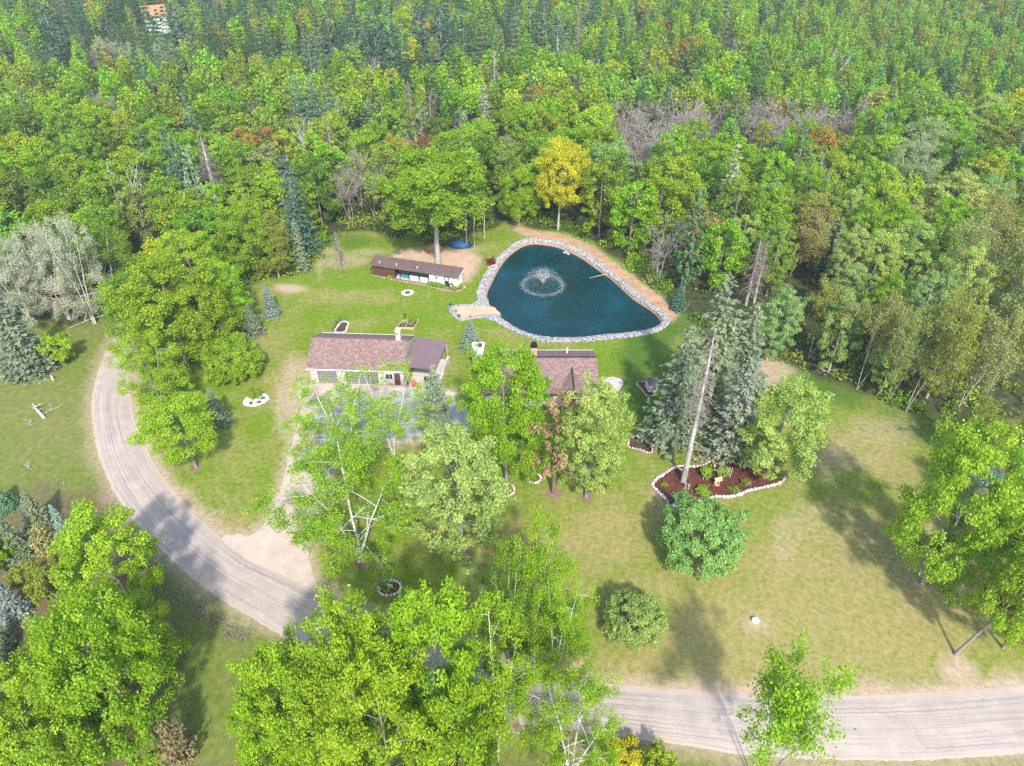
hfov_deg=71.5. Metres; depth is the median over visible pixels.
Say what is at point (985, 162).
broadleaf tree
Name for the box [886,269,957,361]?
poplar tree
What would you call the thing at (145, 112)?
broadleaf tree
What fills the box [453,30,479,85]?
pine tree
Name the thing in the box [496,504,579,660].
birch tree
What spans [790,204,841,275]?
sparse tree
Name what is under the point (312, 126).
pine tree
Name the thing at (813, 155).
broadleaf tree
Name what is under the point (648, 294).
track
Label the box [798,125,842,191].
broadleaf tree
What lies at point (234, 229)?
maple tree
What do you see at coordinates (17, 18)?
distant forest
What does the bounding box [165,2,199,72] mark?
pine tree
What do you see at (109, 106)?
broadleaf tree
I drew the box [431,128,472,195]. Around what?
broadleaf tree
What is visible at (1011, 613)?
maple tree
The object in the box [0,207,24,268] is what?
broadleaf tree
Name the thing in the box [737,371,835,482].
poplar tree
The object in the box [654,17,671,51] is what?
broadleaf tree
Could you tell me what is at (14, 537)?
spruce tree
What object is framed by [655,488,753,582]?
apple tree
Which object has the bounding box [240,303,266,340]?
spruce tree
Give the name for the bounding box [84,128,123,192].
broadleaf tree
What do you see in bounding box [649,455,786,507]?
mulch bed
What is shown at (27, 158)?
broadleaf tree
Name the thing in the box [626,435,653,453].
pot bed
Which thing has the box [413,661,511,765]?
maple tree
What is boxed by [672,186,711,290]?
pine tree
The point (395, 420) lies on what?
birch tree
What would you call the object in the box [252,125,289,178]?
broadleaf tree
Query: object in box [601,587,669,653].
apple tree
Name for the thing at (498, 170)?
broadleaf tree
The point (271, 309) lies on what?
spruce tree
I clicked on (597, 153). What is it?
poplar tree
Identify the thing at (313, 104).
larch tree
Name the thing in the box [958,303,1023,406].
sparse tree
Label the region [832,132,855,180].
broadleaf tree
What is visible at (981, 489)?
blue shed
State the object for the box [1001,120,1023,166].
broadleaf tree
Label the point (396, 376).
side door
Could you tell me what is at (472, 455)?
poplar tree
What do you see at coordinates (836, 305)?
poplar tree
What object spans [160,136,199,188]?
broadleaf tree
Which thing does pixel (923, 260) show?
poplar tree
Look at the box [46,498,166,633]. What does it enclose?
maple tree
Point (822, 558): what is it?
ground
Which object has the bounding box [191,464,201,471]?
mulch ring
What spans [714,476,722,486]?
wishing well
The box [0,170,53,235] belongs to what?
broadleaf tree
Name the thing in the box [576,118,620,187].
broadleaf tree
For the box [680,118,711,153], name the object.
broadleaf tree
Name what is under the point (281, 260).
maple tree
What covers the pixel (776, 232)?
poplar tree
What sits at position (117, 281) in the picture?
maple tree
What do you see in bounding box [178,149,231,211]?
broadleaf tree
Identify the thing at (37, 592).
bush
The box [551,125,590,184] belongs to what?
broadleaf tree
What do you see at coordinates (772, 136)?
bare tree
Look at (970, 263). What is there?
poplar tree
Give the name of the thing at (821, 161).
dead birch
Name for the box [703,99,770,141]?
bare tree
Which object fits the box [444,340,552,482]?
maple tree
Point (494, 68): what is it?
dead spruce
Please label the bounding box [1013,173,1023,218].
broadleaf tree
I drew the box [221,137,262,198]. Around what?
broadleaf tree
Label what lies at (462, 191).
slender tree
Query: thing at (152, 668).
maple tree
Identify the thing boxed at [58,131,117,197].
broadleaf tree
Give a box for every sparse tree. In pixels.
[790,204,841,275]
[805,273,852,358]
[842,286,931,389]
[886,307,959,402]
[905,286,987,411]
[932,412,991,434]
[938,167,983,214]
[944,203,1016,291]
[957,183,1023,227]
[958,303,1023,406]
[964,392,1018,449]
[979,212,1023,275]
[982,231,1023,340]
[986,275,1023,393]
[988,411,1023,469]
[1001,461,1023,516]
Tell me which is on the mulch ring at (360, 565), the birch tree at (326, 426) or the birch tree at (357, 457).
the birch tree at (357, 457)
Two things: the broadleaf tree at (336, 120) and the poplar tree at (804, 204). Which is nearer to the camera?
the poplar tree at (804, 204)
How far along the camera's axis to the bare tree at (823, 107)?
187.22 m
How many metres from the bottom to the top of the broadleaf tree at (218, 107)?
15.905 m
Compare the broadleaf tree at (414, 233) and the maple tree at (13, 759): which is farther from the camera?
the broadleaf tree at (414, 233)
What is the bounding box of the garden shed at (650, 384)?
[644,377,658,391]
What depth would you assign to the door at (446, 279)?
129.10 m
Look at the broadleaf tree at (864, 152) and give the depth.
153.58 m
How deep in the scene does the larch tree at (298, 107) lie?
178.78 m
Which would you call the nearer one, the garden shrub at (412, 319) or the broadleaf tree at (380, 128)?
the garden shrub at (412, 319)
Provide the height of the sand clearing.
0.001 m
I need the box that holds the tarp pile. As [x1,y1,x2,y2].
[450,240,471,248]
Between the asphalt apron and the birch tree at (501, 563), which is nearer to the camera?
the birch tree at (501, 563)
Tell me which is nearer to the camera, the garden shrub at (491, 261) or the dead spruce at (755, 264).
the dead spruce at (755, 264)
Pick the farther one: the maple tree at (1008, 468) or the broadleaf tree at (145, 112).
the broadleaf tree at (145, 112)
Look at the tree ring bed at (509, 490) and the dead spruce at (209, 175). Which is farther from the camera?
the dead spruce at (209, 175)
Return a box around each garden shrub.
[247,387,263,399]
[408,314,417,322]
[484,256,495,265]
[661,481,668,487]
[670,491,681,501]
[694,484,712,495]
[699,464,714,479]
[715,465,730,477]
[727,486,740,493]
[740,478,751,486]
[773,472,784,478]
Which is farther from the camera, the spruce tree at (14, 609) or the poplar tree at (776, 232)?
the poplar tree at (776, 232)
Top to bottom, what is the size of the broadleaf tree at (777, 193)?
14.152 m
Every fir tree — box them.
[15,86,45,153]
[291,219,312,272]
[445,71,454,130]
[704,142,743,247]
[744,349,761,409]
[807,218,834,276]
[816,221,844,281]
[835,225,861,280]
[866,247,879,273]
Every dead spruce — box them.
[196,136,227,217]
[324,121,337,177]
[330,231,348,271]
[371,57,381,120]
[404,80,419,142]
[490,50,502,113]
[574,2,582,52]
[658,329,720,495]
[737,241,763,305]
[745,242,769,303]
[849,95,869,150]
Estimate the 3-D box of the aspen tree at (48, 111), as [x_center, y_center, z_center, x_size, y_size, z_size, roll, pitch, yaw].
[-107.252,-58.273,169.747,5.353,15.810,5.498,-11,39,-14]
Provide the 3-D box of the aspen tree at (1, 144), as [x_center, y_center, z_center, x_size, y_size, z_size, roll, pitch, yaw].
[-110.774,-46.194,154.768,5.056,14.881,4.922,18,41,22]
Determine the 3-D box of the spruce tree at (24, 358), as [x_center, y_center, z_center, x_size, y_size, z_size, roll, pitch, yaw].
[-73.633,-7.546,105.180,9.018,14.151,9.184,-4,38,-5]
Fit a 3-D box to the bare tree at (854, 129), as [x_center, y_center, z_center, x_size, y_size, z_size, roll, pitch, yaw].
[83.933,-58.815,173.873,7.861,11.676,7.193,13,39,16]
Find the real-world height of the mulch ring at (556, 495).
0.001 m
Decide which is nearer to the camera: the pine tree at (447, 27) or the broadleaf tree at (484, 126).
the broadleaf tree at (484, 126)
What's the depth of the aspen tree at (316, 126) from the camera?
167.31 m
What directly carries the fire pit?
on the ground
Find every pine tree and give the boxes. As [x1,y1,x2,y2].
[33,0,71,63]
[130,125,164,186]
[159,127,191,209]
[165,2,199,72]
[177,92,208,161]
[181,143,213,233]
[299,33,322,101]
[304,119,325,183]
[315,12,345,74]
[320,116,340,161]
[344,17,370,82]
[361,6,392,72]
[375,9,405,70]
[403,5,432,68]
[411,101,435,148]
[429,5,452,64]
[449,6,471,56]
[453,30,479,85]
[517,10,541,71]
[520,385,581,493]
[530,12,555,84]
[541,7,574,67]
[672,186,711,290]
[723,91,749,139]
[781,125,810,201]
[861,111,893,177]
[1002,131,1023,183]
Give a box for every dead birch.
[105,149,166,224]
[286,114,308,170]
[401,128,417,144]
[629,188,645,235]
[805,142,829,194]
[831,46,860,73]
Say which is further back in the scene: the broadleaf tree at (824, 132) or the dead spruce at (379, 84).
the dead spruce at (379, 84)
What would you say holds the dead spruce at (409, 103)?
on the ground
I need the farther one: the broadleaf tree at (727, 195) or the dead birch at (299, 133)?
the dead birch at (299, 133)
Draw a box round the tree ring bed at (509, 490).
[487,484,515,498]
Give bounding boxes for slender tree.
[457,188,470,243]
[466,185,482,248]
[476,184,495,237]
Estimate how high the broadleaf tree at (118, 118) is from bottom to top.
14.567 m
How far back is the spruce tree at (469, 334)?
112.33 m
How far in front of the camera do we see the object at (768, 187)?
139.91 m
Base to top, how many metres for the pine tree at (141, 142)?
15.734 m
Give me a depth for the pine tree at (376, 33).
233.10 m
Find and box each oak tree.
[362,140,494,263]
[729,618,859,765]
[879,410,1023,607]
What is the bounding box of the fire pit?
[401,289,413,295]
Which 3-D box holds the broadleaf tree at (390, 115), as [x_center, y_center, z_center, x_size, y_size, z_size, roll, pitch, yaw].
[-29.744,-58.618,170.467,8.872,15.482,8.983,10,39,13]
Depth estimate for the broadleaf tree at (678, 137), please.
150.60 m
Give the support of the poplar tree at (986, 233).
on the ground
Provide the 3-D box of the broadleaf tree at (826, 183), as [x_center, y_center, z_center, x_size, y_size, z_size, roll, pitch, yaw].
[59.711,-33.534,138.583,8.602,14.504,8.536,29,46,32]
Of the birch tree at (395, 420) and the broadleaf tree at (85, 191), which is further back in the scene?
the broadleaf tree at (85, 191)
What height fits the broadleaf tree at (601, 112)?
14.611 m
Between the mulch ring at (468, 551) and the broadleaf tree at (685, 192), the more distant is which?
the broadleaf tree at (685, 192)
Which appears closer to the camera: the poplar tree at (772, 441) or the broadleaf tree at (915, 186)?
the poplar tree at (772, 441)
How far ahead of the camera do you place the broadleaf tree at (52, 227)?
121.19 m
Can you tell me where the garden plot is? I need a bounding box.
[334,322,348,332]
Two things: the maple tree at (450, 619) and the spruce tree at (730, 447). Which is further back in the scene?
the spruce tree at (730, 447)
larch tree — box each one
[287,76,308,148]
[303,76,323,150]
[319,82,345,150]
[331,98,356,160]
[360,98,380,158]
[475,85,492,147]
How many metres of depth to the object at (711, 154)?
147.30 m
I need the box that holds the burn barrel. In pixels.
[425,247,429,253]
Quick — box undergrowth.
[104,193,1023,417]
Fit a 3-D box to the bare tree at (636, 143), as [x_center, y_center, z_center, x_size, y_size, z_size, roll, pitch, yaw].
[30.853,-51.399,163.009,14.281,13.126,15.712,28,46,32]
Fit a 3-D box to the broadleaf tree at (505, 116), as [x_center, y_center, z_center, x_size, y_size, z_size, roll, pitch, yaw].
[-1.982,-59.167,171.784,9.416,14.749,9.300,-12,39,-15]
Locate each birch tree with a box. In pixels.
[62,218,144,300]
[88,36,121,74]
[113,42,149,79]
[151,37,190,76]
[241,427,434,597]
[278,369,416,471]
[279,390,350,477]
[331,357,437,466]
[458,585,547,762]
[475,538,541,666]
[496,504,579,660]
[504,656,630,765]
[522,563,600,694]
[866,139,946,205]
[878,116,968,190]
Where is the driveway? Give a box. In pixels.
[222,383,469,593]
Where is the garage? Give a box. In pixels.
[305,328,413,384]
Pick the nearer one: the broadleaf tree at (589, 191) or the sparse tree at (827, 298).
the sparse tree at (827, 298)
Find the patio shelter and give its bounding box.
[407,337,449,394]
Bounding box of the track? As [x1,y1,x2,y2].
[513,227,674,318]
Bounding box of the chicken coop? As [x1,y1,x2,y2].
[368,255,464,286]
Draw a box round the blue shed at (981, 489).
[965,465,1004,495]
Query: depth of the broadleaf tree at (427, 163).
147.25 m
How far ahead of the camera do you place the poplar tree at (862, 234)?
119.22 m
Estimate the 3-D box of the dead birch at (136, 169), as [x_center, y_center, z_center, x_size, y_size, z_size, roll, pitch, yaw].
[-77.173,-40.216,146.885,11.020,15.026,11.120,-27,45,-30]
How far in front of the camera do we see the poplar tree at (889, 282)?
106.06 m
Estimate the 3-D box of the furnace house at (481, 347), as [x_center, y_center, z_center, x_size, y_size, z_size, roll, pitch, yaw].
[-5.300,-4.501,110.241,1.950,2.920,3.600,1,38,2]
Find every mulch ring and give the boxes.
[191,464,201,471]
[354,557,370,568]
[456,546,470,558]
[546,488,561,498]
[579,493,591,502]
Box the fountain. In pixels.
[520,268,563,295]
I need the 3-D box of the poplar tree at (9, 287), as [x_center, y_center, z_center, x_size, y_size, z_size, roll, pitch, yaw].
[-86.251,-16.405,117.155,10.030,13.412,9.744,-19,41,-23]
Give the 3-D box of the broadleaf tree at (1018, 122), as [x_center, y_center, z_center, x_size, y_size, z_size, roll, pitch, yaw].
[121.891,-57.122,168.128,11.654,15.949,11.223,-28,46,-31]
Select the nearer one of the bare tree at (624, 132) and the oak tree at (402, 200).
the oak tree at (402, 200)
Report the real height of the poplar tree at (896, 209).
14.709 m
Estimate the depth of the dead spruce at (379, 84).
197.78 m
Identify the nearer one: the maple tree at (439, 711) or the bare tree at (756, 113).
the maple tree at (439, 711)
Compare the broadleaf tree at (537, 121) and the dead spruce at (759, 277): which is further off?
the broadleaf tree at (537, 121)
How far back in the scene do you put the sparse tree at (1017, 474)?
77.84 m
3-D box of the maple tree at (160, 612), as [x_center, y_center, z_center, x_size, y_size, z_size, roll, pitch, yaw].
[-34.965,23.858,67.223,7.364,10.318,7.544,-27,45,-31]
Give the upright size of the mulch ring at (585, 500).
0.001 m
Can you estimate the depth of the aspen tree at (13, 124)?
172.29 m
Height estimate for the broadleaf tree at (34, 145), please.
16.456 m
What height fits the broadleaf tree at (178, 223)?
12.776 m
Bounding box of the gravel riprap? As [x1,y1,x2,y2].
[448,237,669,342]
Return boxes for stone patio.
[604,377,622,390]
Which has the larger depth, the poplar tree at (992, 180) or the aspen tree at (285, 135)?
the aspen tree at (285, 135)
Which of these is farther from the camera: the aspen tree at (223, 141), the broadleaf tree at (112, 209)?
the aspen tree at (223, 141)
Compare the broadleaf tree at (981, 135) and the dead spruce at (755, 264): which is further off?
the broadleaf tree at (981, 135)
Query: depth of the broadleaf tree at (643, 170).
143.88 m
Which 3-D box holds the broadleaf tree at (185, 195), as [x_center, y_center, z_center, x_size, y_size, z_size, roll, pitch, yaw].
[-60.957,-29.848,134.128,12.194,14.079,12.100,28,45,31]
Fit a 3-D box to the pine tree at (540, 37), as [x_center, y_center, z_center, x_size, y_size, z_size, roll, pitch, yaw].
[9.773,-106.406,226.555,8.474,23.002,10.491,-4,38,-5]
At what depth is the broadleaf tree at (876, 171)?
143.08 m
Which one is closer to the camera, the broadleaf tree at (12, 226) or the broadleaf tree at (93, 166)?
the broadleaf tree at (12, 226)
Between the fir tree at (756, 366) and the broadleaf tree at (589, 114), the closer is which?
the fir tree at (756, 366)
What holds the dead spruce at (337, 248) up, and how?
on the ground
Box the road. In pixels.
[91,281,1023,760]
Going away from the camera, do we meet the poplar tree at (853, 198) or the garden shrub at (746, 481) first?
the garden shrub at (746, 481)
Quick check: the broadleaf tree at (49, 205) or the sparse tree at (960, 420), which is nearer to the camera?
the sparse tree at (960, 420)
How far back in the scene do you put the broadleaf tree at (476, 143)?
152.78 m
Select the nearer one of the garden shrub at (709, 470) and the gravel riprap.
the garden shrub at (709, 470)
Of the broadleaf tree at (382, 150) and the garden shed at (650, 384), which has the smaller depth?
the garden shed at (650, 384)
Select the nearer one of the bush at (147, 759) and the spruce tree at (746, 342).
the bush at (147, 759)
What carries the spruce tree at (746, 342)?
on the ground
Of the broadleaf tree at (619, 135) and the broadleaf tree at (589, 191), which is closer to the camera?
the broadleaf tree at (589, 191)
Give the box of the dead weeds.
[33,476,254,645]
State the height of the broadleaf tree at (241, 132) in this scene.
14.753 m
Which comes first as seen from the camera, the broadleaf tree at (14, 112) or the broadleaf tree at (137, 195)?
the broadleaf tree at (137, 195)
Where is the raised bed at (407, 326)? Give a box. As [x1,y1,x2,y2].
[396,319,418,328]
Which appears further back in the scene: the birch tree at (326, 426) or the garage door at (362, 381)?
the garage door at (362, 381)
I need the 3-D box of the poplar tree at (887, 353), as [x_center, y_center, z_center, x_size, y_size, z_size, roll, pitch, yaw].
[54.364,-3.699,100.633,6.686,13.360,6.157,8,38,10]
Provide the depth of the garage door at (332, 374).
106.09 m
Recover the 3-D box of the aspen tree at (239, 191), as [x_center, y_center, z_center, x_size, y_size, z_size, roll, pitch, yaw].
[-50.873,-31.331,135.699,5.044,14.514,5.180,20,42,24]
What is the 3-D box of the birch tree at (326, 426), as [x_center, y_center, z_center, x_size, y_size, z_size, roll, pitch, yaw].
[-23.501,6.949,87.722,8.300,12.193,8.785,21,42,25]
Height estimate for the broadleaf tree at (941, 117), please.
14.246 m
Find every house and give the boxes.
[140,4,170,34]
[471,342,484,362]
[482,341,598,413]
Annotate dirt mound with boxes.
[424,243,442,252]
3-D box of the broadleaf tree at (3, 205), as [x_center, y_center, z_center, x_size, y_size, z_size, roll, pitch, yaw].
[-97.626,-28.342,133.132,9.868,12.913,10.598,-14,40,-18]
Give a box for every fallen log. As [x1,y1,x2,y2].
[32,403,45,418]
[70,314,103,327]
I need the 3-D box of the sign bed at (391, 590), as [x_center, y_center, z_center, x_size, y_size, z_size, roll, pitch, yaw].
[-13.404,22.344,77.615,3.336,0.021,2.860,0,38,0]
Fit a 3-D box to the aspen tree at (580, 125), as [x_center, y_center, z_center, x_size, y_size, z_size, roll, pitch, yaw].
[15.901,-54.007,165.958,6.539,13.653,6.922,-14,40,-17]
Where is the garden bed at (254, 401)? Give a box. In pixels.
[241,393,269,407]
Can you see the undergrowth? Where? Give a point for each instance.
(631, 259)
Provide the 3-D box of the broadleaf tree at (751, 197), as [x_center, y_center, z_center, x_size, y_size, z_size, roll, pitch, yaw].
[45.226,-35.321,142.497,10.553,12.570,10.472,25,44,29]
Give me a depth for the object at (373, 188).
148.27 m
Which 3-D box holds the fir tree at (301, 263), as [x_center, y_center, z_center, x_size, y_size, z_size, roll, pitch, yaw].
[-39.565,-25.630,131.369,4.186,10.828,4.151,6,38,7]
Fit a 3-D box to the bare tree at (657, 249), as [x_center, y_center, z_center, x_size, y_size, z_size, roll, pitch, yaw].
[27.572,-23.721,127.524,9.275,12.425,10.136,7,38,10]
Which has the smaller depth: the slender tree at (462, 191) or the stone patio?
the stone patio
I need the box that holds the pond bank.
[480,242,660,341]
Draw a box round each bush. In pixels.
[0,539,17,571]
[4,566,32,590]
[10,551,75,605]
[26,521,54,557]
[36,331,74,363]
[142,747,170,765]
[153,715,197,765]
[588,733,648,765]
[640,737,677,765]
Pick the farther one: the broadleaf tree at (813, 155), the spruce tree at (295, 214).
the broadleaf tree at (813, 155)
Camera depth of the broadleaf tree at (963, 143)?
150.73 m
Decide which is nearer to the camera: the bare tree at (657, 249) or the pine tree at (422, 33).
the bare tree at (657, 249)
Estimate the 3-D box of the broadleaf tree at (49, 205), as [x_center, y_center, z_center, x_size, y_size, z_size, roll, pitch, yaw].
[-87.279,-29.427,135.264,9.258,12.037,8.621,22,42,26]
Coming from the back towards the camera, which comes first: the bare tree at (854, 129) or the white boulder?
the bare tree at (854, 129)
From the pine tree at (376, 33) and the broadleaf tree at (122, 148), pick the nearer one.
the broadleaf tree at (122, 148)
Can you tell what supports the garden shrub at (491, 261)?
on the ground
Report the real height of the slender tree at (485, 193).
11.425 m
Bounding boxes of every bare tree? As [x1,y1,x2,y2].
[86,90,136,125]
[317,160,364,221]
[332,146,375,206]
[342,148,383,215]
[499,132,517,172]
[603,118,647,165]
[611,100,664,146]
[612,122,672,179]
[625,108,674,160]
[627,123,692,178]
[640,90,702,150]
[641,213,689,276]
[649,98,727,138]
[661,104,718,141]
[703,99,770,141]
[742,93,779,144]
[745,112,801,158]
[755,96,828,147]
[785,99,851,135]
[794,84,851,128]
[818,97,873,137]
[842,122,874,143]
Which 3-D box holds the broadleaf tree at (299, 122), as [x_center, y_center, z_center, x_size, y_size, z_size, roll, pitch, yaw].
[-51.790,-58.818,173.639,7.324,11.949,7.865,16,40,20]
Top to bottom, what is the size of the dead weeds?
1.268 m
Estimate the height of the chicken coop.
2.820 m
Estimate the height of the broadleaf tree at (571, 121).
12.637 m
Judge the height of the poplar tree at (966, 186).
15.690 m
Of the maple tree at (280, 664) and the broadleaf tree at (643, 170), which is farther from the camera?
the broadleaf tree at (643, 170)
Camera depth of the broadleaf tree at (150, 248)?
123.78 m
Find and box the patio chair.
[411,379,415,388]
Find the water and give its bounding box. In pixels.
[487,245,659,336]
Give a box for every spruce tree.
[0,297,65,386]
[0,491,20,517]
[0,518,38,568]
[0,581,34,629]
[0,627,20,659]
[19,491,57,535]
[48,505,84,554]
[88,289,107,315]
[204,388,232,430]
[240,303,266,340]
[260,283,281,320]
[275,153,323,256]
[419,364,454,433]
[459,320,482,352]
[636,325,707,459]
[657,274,746,430]
[668,281,686,313]
[693,357,764,468]
[719,303,768,413]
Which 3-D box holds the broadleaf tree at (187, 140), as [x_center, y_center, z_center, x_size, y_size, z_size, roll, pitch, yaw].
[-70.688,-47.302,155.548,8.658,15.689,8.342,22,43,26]
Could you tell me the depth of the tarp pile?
141.52 m
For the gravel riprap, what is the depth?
124.42 m
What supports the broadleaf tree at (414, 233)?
on the ground
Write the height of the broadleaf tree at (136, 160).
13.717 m
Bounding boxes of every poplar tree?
[0,222,66,303]
[0,237,54,326]
[0,256,24,312]
[6,220,86,319]
[28,211,111,324]
[398,421,516,574]
[551,371,636,497]
[580,139,641,206]
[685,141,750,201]
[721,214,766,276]
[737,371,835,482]
[751,283,810,360]
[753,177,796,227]
[753,216,799,295]
[778,187,840,263]
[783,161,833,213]
[817,286,871,370]
[821,223,878,292]
[821,258,873,317]
[827,184,872,242]
[832,198,890,262]
[850,228,906,301]
[852,269,915,351]
[863,198,922,268]
[868,319,930,391]
[879,219,939,296]
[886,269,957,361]
[888,200,932,260]
[910,168,1001,240]
[914,303,984,398]
[924,239,998,346]
[960,92,1011,142]
[964,171,1018,239]
[991,246,1023,319]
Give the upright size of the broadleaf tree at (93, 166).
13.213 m
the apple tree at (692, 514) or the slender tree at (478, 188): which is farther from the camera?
the slender tree at (478, 188)
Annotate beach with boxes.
[456,306,498,317]
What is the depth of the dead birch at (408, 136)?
168.68 m
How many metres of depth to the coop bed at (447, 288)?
130.52 m
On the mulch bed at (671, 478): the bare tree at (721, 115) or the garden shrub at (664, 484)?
the garden shrub at (664, 484)
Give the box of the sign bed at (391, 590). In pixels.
[375,577,403,598]
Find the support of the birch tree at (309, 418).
on the ground
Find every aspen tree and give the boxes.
[0,143,15,197]
[7,109,34,137]
[7,127,29,172]
[33,136,55,186]
[35,137,70,188]
[42,105,78,155]
[58,128,87,174]
[59,144,88,180]
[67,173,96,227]
[94,173,135,236]
[145,141,174,196]
[197,181,230,241]
[208,135,236,191]
[227,183,256,250]
[228,109,252,156]
[250,155,278,214]
[270,127,300,186]
[291,180,320,237]
[298,129,326,179]
[306,117,327,149]
[457,141,484,207]
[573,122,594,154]
[718,113,739,161]
[753,117,773,175]
[766,128,793,176]
[942,120,975,169]
[948,114,988,150]
[983,100,1008,142]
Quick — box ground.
[0,0,1023,765]
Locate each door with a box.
[315,370,338,382]
[343,371,379,383]
[394,374,400,384]
[444,277,448,285]
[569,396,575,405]
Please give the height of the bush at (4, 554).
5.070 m
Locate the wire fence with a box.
[332,316,346,331]
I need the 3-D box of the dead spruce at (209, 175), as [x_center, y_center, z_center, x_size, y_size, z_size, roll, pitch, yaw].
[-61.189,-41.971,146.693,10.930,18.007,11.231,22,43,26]
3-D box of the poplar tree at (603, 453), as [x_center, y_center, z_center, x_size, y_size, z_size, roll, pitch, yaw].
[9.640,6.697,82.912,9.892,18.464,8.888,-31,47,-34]
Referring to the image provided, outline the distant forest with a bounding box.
[0,0,1023,147]
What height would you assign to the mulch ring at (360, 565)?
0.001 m
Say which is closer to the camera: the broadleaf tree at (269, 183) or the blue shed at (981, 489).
the blue shed at (981, 489)
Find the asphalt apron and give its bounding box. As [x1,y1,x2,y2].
[316,389,468,448]
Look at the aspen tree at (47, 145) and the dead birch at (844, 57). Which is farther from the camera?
the dead birch at (844, 57)
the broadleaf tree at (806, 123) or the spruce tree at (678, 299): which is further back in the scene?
the broadleaf tree at (806, 123)
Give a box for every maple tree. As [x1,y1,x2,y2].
[0,653,62,765]
[0,671,102,765]
[1,732,28,765]
[8,605,137,745]
[18,580,185,765]
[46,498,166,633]
[90,271,171,350]
[95,247,232,366]
[96,588,191,681]
[103,328,193,410]
[125,389,218,468]
[150,228,223,285]
[161,273,241,354]
[182,257,254,332]
[210,195,286,276]
[224,616,348,765]
[224,672,320,765]
[249,209,293,277]
[286,582,420,765]
[314,638,459,765]
[373,575,505,765]
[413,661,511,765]
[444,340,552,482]
[494,166,541,224]
[532,135,592,229]
[953,539,1023,655]
[984,501,1023,570]
[988,463,1023,513]
[990,571,1023,651]
[992,539,1023,569]
[1004,526,1023,549]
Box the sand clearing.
[394,249,476,279]
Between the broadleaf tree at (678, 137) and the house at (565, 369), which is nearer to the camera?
the house at (565, 369)
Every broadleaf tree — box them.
[0,101,59,166]
[0,125,14,166]
[0,134,46,186]
[0,149,52,218]
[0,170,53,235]
[0,188,27,240]
[0,200,21,241]
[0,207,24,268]
[0,209,42,289]
[9,136,65,202]
[22,193,70,242]
[25,168,78,230]
[28,214,89,286]
[34,91,91,150]
[36,109,91,170]
[46,153,98,212]
[50,182,117,242]
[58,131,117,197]
[63,203,130,258]
[72,95,112,161]
[72,195,130,272]
[74,100,123,146]
[82,160,137,217]
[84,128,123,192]
[99,123,141,176]
[103,108,140,165]
[104,145,152,199]
[111,151,172,214]
[113,185,155,247]
[119,118,176,173]
[127,107,173,149]
[140,175,190,234]
[141,232,196,273]
[147,115,183,154]
[151,185,217,253]
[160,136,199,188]
[165,130,210,198]
[168,201,230,264]
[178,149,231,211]
[181,109,219,164]
[186,128,233,183]
[205,97,252,153]
[209,116,242,173]
[217,164,282,228]
[219,75,256,124]
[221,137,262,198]
[225,126,261,172]
[245,142,287,204]
[245,168,299,233]
[250,104,290,158]
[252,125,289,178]
[284,117,310,162]
[288,151,342,223]
[295,141,355,214]
[312,149,348,196]
[314,109,351,166]
[347,128,386,189]
[354,120,392,176]
[359,138,415,221]
[368,104,407,165]
[379,133,413,190]
[383,97,421,149]
[402,179,454,236]
[412,149,451,208]
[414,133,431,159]
[424,116,452,151]
[429,130,458,164]
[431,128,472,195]
[447,126,487,175]
[447,164,483,230]
[459,114,496,168]
[460,134,497,196]
[482,136,516,186]
[485,107,525,162]
[489,142,524,204]
[509,98,543,165]
[514,129,543,186]
[516,157,567,213]
[523,84,551,134]
[524,132,568,201]
[528,107,561,161]
[530,95,570,138]
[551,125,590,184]
[553,109,595,146]
[574,104,612,157]
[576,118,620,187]
[579,157,625,237]
[589,100,618,144]
[590,127,630,169]
[590,147,630,225]
[599,58,622,106]
[609,180,656,254]
[630,173,687,249]
[633,156,668,214]
[644,147,703,225]
[649,148,706,209]
[650,123,693,194]
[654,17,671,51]
[663,174,714,246]
[676,34,703,79]
[678,205,724,267]
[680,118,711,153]
[681,135,713,183]
[689,158,739,227]
[693,217,751,292]
[707,130,759,181]
[709,173,767,257]
[715,173,766,229]
[739,147,780,192]
[743,203,794,266]
[756,184,802,246]
[759,151,795,206]
[776,136,827,192]
[781,115,823,173]
[797,122,838,151]
[797,173,843,229]
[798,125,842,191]
[809,145,845,195]
[818,150,862,206]
[827,131,875,194]
[831,169,881,232]
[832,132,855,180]
[847,106,898,165]
[851,178,910,240]
[857,158,899,207]
[859,133,911,194]
[867,96,908,155]
[882,170,924,227]
[883,94,922,161]
[907,114,956,164]
[915,193,969,271]
[922,98,973,153]
[927,128,986,196]
[942,129,1004,196]
[945,204,987,261]
[958,153,1009,204]
[962,111,1013,158]
[970,172,1003,208]
[977,143,1023,199]
[996,172,1023,234]
[997,111,1023,171]
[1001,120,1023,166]
[1007,209,1023,242]
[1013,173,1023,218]
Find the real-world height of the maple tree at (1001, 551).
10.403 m
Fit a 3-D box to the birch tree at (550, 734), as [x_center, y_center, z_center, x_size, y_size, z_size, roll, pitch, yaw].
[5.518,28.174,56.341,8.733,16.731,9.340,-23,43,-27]
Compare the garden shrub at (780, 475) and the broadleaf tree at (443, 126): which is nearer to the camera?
the garden shrub at (780, 475)
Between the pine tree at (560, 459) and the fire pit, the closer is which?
the pine tree at (560, 459)
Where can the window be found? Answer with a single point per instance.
(389, 376)
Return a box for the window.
[385,373,392,379]
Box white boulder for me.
[751,617,759,623]
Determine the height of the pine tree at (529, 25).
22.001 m
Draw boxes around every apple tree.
[199,331,265,386]
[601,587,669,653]
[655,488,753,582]
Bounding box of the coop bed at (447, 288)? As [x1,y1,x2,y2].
[374,275,464,291]
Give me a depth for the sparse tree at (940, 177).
149.76 m

